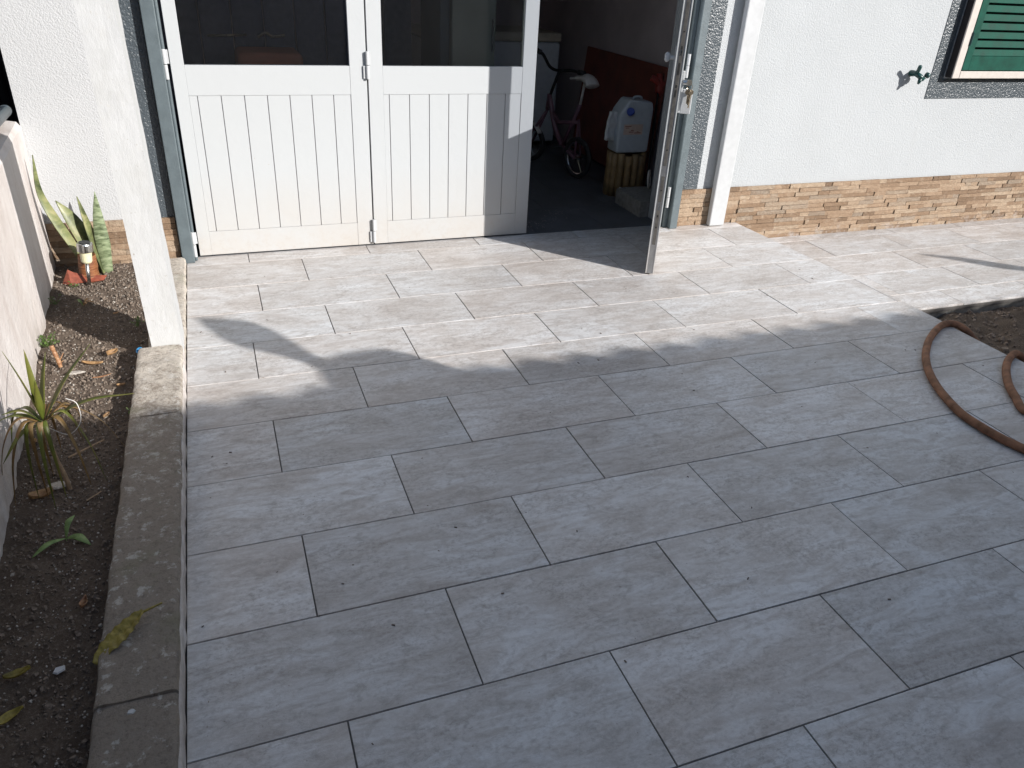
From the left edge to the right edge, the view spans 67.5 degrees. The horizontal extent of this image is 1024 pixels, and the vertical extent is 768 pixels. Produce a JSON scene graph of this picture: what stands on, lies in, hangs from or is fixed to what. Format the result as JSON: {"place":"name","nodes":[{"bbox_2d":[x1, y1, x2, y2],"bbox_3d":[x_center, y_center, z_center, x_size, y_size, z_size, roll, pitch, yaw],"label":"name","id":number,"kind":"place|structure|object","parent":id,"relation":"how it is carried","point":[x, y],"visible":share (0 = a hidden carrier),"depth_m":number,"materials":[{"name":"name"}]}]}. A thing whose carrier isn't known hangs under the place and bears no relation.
{"place":"outdoors","nodes":[
{"label":"outdoors","id":0,"kind":"place"},
{"bbox_2d":[0,262,148,767],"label":"planting bed soil","id":1,"kind":"structure","parent":0,"point":[61,636],"depth_m":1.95,"materials":[{"name":"brown soil"}]},
{"bbox_2d":[0,705,23,724],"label":"fallen leaf","id":2,"kind":"object","parent":1,"relation":"on","point":[7,716],"visible":1,"depth_m":1.52,"materials":[{"name":"yellow plant"}]},
{"bbox_2d":[2,665,30,678],"bbox_3d":[-1.032,0.603,1.599,0.050,0.018,0.019,-22,38,-37],"label":"fallen leaf","id":3,"kind":"object","parent":1,"relation":"on","point":[15,673],"visible":1,"depth_m":1.60,"materials":[{"name":"plant"}]},
{"bbox_2d":[0,121,55,558],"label":"wall","id":4,"kind":"structure","parent":1,"relation":"on","point":[27,268],"depth_m":2.73,"materials":[{"name":"white paint"}]},
{"bbox_2d":[0,105,11,125],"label":"handrail pipe","id":5,"kind":"object","parent":4,"relation":"on","point":[5,112],"visible":1,"depth_m":3.10,"materials":[{"name":"grey metal"}]},
{"bbox_2d":[28,487,53,498],"bbox_3d":[-1.292,0.303,2.103,0.057,0.025,0.034,-8,31,-19],"label":"fallen leaf","id":6,"kind":"object","parent":1,"relation":"on","point":[42,493],"visible":0.92,"depth_m":2.10,"materials":[{"name":"brown plant"}]},
{"bbox_2d":[36,332,59,347],"bbox_3d":[-1.739,-0.163,2.863,0.083,0.051,0.094,25,36,34],"label":"weed","id":7,"kind":"object","parent":1,"relation":"on","point":[49,340],"visible":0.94,"depth_m":2.87,"materials":[{"name":"green plant"}]},
{"bbox_2d":[49,345,63,367],"bbox_3d":[-1.622,-0.091,2.738,0.039,0.100,0.025,-4,30,-13],"label":"cut stub","id":8,"kind":"object","parent":1,"relation":"on","point":[56,356],"visible":0.94,"depth_m":2.73,"materials":[{"name":"brown wood"}]},
{"bbox_2d":[52,665,64,673],"bbox_3d":[-0.957,0.604,1.619,0.024,0.003,0.021,-8,31,-19],"label":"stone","id":9,"kind":"object","parent":1,"relation":"on","point":[58,670],"visible":1,"depth_m":1.62,"materials":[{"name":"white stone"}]},
{"bbox_2d":[48,481,70,488],"bbox_3d":[-1.276,0.284,2.158,0.057,0.004,0.037,0,29,-6],"label":"stone flake","id":10,"kind":"object","parent":1,"relation":"on","point":[56,485],"visible":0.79,"depth_m":2.15,"materials":[{"name":"grey stone"}]},
{"bbox_2d":[32,515,90,557],"bbox_3d":[-1.147,0.388,1.957,0.134,0.052,0.096,-8,31,-19],"label":"seedling","id":11,"kind":"object","parent":1,"relation":"on","point":[79,536],"visible":1,"depth_m":1.95,"materials":[{"name":"green plant"}]},
{"bbox_2d":[0,344,133,510],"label":"dragon tree","id":12,"kind":"object","parent":1,"relation":"on","point":[43,409],"visible":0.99,"depth_m":2.04,"materials":[{"name":"green plant"}]},
{"bbox_2d":[32,155,112,274],"bbox_3d":[-1.922,-0.726,3.372,0.236,0.563,0.076,-8,31,-19],"label":"snake plant","id":13,"kind":"object","parent":1,"relation":"on","point":[96,235],"visible":0.81,"depth_m":3.40,"materials":[{"name":"green plant"}]},
{"bbox_2d":[0,266,147,766],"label":"shell fragments","id":14,"kind":"object","parent":1,"relation":"on","point":[69,661],"visible":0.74,"depth_m":2.10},
{"bbox_2d":[69,370,85,374],"bbox_3d":[-1.540,-0.041,2.707,0.064,0.004,0.022,-8,31,-19],"label":"bark chip","id":15,"kind":"object","parent":1,"relation":"on","point":[75,372],"visible":0.79,"depth_m":2.70,"materials":[{"name":"grey wood"}]},
{"bbox_2d":[79,594,87,607],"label":"fallen leaf","id":16,"kind":"object","parent":1,"relation":"on","point":[83,602],"visible":1,"depth_m":1.78,"materials":[{"name":"brown plant"}]},
{"bbox_2d":[63,252,106,285],"bbox_3d":[-1.904,-0.493,3.418,0.119,0.154,0.153,10,30,11],"label":"clay pot","id":17,"kind":"object","parent":1,"relation":"on","point":[79,277],"visible":0.75,"depth_m":3.41,"materials":[{"name":"orange ceramic"}]},
{"bbox_2d":[76,240,93,284],"bbox_3d":[-1.855,-0.514,3.365,0.068,0.231,0.065,-8,31,-19],"label":"solar light","id":18,"kind":"object","parent":1,"relation":"on","point":[85,249],"visible":0.96,"depth_m":3.32,"materials":[{"name":"metal"}]},
{"bbox_2d":[77,298,93,305],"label":"seedling","id":19,"kind":"object","parent":1,"relation":"on","point":[83,303],"visible":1,"depth_m":3.20,"materials":[{"name":"green plant"}]},
{"bbox_2d":[68,439,103,457],"bbox_3d":[-1.284,0.195,2.314,0.006,0.007,0.114,19,33,26],"label":"twig","id":20,"kind":"object","parent":1,"relation":"on","point":[84,449],"visible":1,"depth_m":2.31,"materials":[{"name":"wood"}]},
{"bbox_2d":[81,361,102,363],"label":"fallen leaf","id":21,"kind":"object","parent":1,"relation":"on","point":[92,362],"visible":1,"depth_m":2.77,"materials":[{"name":"brown plant"}]},
{"bbox_2d":[106,348,117,354],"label":"fallen leaf","id":22,"kind":"object","parent":1,"relation":"on","point":[111,351],"visible":1,"depth_m":2.85,"materials":[{"name":"brown plant"}]},
{"bbox_2d":[130,316,143,326],"bbox_3d":[-1.491,-0.250,3.052,0.052,0.042,0.048,19,33,27],"label":"weed","id":23,"kind":"object","parent":1,"relation":"on","point":[137,320],"visible":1,"depth_m":3.05,"materials":[{"name":"green plant"}]},
{"bbox_2d":[186,299,186,767],"bbox_3d":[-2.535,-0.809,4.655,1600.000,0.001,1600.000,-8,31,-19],"label":"ground","id":24,"kind":"structure","parent":0,"point":[186,627],"depth_m":2.00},
{"bbox_2d":[0,48,19,124],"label":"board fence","id":25,"kind":"object","parent":24,"relation":"on","point":[6,96],"depth_m":3.93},
{"bbox_2d":[234,46,302,64],"bbox_3d":[-1.274,-1.320,4.150,0.320,0.905,0.304,-8,31,-19],"label":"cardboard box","id":26,"kind":"object","parent":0,"point":[268,55],"visible":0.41,"depth_m":3.84,"materials":[{"name":"brown cardboard"}]},
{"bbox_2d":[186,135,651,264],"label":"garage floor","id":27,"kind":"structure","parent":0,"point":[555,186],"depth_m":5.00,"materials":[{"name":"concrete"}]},
{"bbox_2d":[158,0,411,210],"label":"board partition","id":28,"kind":"object","parent":27,"relation":"on","point":[247,18],"depth_m":4.17,"materials":[{"name":"black wood"}]},
{"bbox_2d":[421,0,495,65],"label":"cupboard","id":29,"kind":"object","parent":27,"relation":"on","point":[458,32],"visible":0.42,"depth_m":3.89,"materials":[{"name":"green paint"}]},
{"bbox_2d":[411,23,560,140],"bbox_3d":[-0.247,-2.477,6.316,1.100,0.830,0.620,-8,31,-19],"label":"chest freezer","id":30,"kind":"object","parent":27,"relation":"on","point":[508,45],"visible":0.28,"depth_m":6.08,"materials":[{"name":"metal"}]},
{"bbox_2d":[530,48,598,178],"bbox_3d":[0.304,-1.969,5.558,0.850,0.817,0.245,25,36,34],"label":"child bicycle","id":31,"kind":"object","parent":27,"relation":"on","point":[589,81],"visible":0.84,"depth_m":5.50,"materials":[{"name":"metal"}]},
{"bbox_2d":[571,46,667,185],"bbox_3d":[0.760,-2.012,5.683,0.088,0.778,1.220,-8,31,-19],"label":"wooden board","id":32,"kind":"object","parent":27,"relation":"on","point":[617,76],"visible":0.62,"depth_m":5.74,"materials":[{"name":"red wood"}]},
{"bbox_2d":[603,149,645,196],"bbox_3d":[0.761,-1.434,5.194,0.278,0.285,0.214,-8,31,-19],"label":"cane bundle","id":33,"kind":"object","parent":27,"relation":"on","point":[624,169],"visible":0.82,"depth_m":5.11,"materials":[{"name":"brown plant"}]},
{"bbox_2d":[608,95,652,152],"bbox_3d":[0.785,-1.702,5.020,0.240,0.349,0.175,-8,31,-19],"label":"jerrycan","id":34,"kind":"object","parent":33,"relation":"on","point":[633,125],"visible":1,"depth_m":4.98,"materials":[{"name":"plastic"}]},
{"bbox_2d":[604,111,617,140],"bbox_3d":[0.650,-1.667,4.963,0.037,0.200,0.138,27,37,36],"label":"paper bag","id":35,"kind":"object","parent":34,"relation":"in","point":[611,123],"visible":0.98,"depth_m":4.94,"materials":[{"name":"white paper"}]},
{"bbox_2d":[615,186,651,216],"bbox_3d":[0.863,-1.178,4.937,0.274,0.101,0.333,-8,31,-19],"label":"concrete block","id":36,"kind":"object","parent":27,"relation":"on","point":[635,201],"depth_m":4.88,"materials":[{"name":"grey concrete"}]},
{"bbox_2d":[647,170,650,188],"bbox_3d":[0.895,-1.339,5.011,0.023,0.121,0.122,11,30,14],"label":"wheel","id":37,"kind":"object","parent":36,"relation":"on","point":[648,179],"visible":1,"depth_m":4.99,"materials":[{"name":"black plastic"}]},
{"bbox_2d":[645,73,664,185],"bbox_3d":[0.920,-1.678,5.138,0.100,0.744,0.242,12,30,15],"label":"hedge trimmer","id":38,"kind":"object","parent":27,"relation":"on","point":[658,81],"visible":1,"depth_m":5.07,"materials":[{"name":"black plastic"}]},
{"bbox_2d":[0,0,1023,273],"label":"house","id":39,"kind":"structure","parent":0,"point":[810,116],"depth_m":4.14,"materials":[{"name":"white paint"}]},
{"bbox_2d":[207,31,284,37],"bbox_3d":[-1.283,-1.688,3.704,0.362,0.033,0.021,-9,32,-21],"label":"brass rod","id":40,"kind":"object","parent":39,"relation":"attached to","point":[258,35],"visible":1,"depth_m":3.69,"materials":[{"name":"metal"}]},
{"bbox_2d":[160,0,373,256],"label":"door leaf","id":41,"kind":"structure","parent":39,"relation":"in","point":[277,156],"depth_m":3.71,"materials":[{"name":"white paint"}]},
{"bbox_2d":[363,0,539,243],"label":"door leaf","id":42,"kind":"structure","parent":39,"relation":"in","point":[450,145],"depth_m":3.99,"materials":[{"name":"white paint"}]},
{"bbox_2d":[645,0,693,273],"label":"door leaf","id":43,"kind":"structure","parent":39,"relation":"in","point":[677,102],"depth_m":3.54,"materials":[{"name":"white paint"}]},
{"bbox_2d":[685,80,693,107],"bbox_3d":[0.805,-1.317,3.482,0.038,0.121,0.009,7,29,8],"label":"key bunch","id":44,"kind":"object","parent":39,"relation":"hanging from","point":[688,92],"visible":1,"depth_m":3.48,"materials":[{"name":"gold metal"}]},
{"bbox_2d":[908,65,930,83],"bbox_3d":[2.494,-1.902,4.701,0.110,0.111,0.102,-8,31,-19],"label":"shutter holdback","id":45,"kind":"object","parent":39,"relation":"attached to","point":[918,75],"visible":1,"depth_m":4.68,"materials":[{"name":"green metal"}]},
{"bbox_2d":[945,0,1023,78],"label":"window","id":46,"kind":"structure","parent":39,"relation":"in","point":[989,44],"depth_m":4.77,"materials":[{"name":"green paint"}]},
{"bbox_2d":[187,222,1023,767],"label":"patio paving","id":47,"kind":"structure","parent":0,"point":[871,476],"depth_m":2.21,"materials":[{"name":"tile"}]},
{"bbox_2d":[87,258,186,767],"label":"concrete curb","id":48,"kind":"structure","parent":47,"relation":"on","point":[142,669],"depth_m":1.79,"materials":[{"name":"grey concrete"}]},
{"bbox_2d":[92,602,161,664],"bbox_3d":[-0.831,0.530,1.655,0.044,0.041,0.175,15,31,20],"label":"fallen leaf","id":49,"kind":"object","parent":48,"relation":"on","point":[118,634],"visible":1,"depth_m":1.64,"materials":[{"name":"yellow plant"}]},
{"bbox_2d":[73,0,183,348],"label":"concrete post","id":50,"kind":"object","parent":48,"relation":"on","point":[100,23],"visible":1,"depth_m":2.51,"materials":[{"name":"white concrete"}]},
{"bbox_2d":[127,709,135,713],"bbox_3d":[-0.734,0.631,1.478,0.015,0.002,0.012,-8,31,-19],"label":"paint fleck","id":51,"kind":"object","parent":48,"relation":"on","point":[131,711],"visible":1,"depth_m":1.48,"materials":[{"name":"white paint"}]},
{"bbox_2d":[200,236,1013,744],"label":"dirt specks","id":52,"kind":"object","parent":47,"relation":"on","point":[526,512],"visible":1,"depth_m":2.20,"materials":[{"name":"soil"}]},
{"bbox_2d":[922,320,1023,453],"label":"garden hose","id":53,"kind":"object","parent":47,"relation":"on","point":[960,412],"visible":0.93,"depth_m":2.95,"materials":[{"name":"brown rubber"}]},
{"bbox_2d":[769,218,1023,312],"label":"walkway paving","id":54,"kind":"structure","parent":0,"point":[940,267],"depth_m":4.71,"materials":[{"name":"tile"}]},
{"bbox_2d":[927,301,1023,317],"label":"walkway bedding","id":55,"kind":"object","parent":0,"point":[981,309],"depth_m":4.20,"materials":[{"name":"concrete"}]},
{"bbox_2d":[937,306,1023,359],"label":"garden soil","id":56,"kind":"structure","parent":0,"point":[1002,323],"depth_m":3.92,"materials":[{"name":"brown soil"}]}
]}

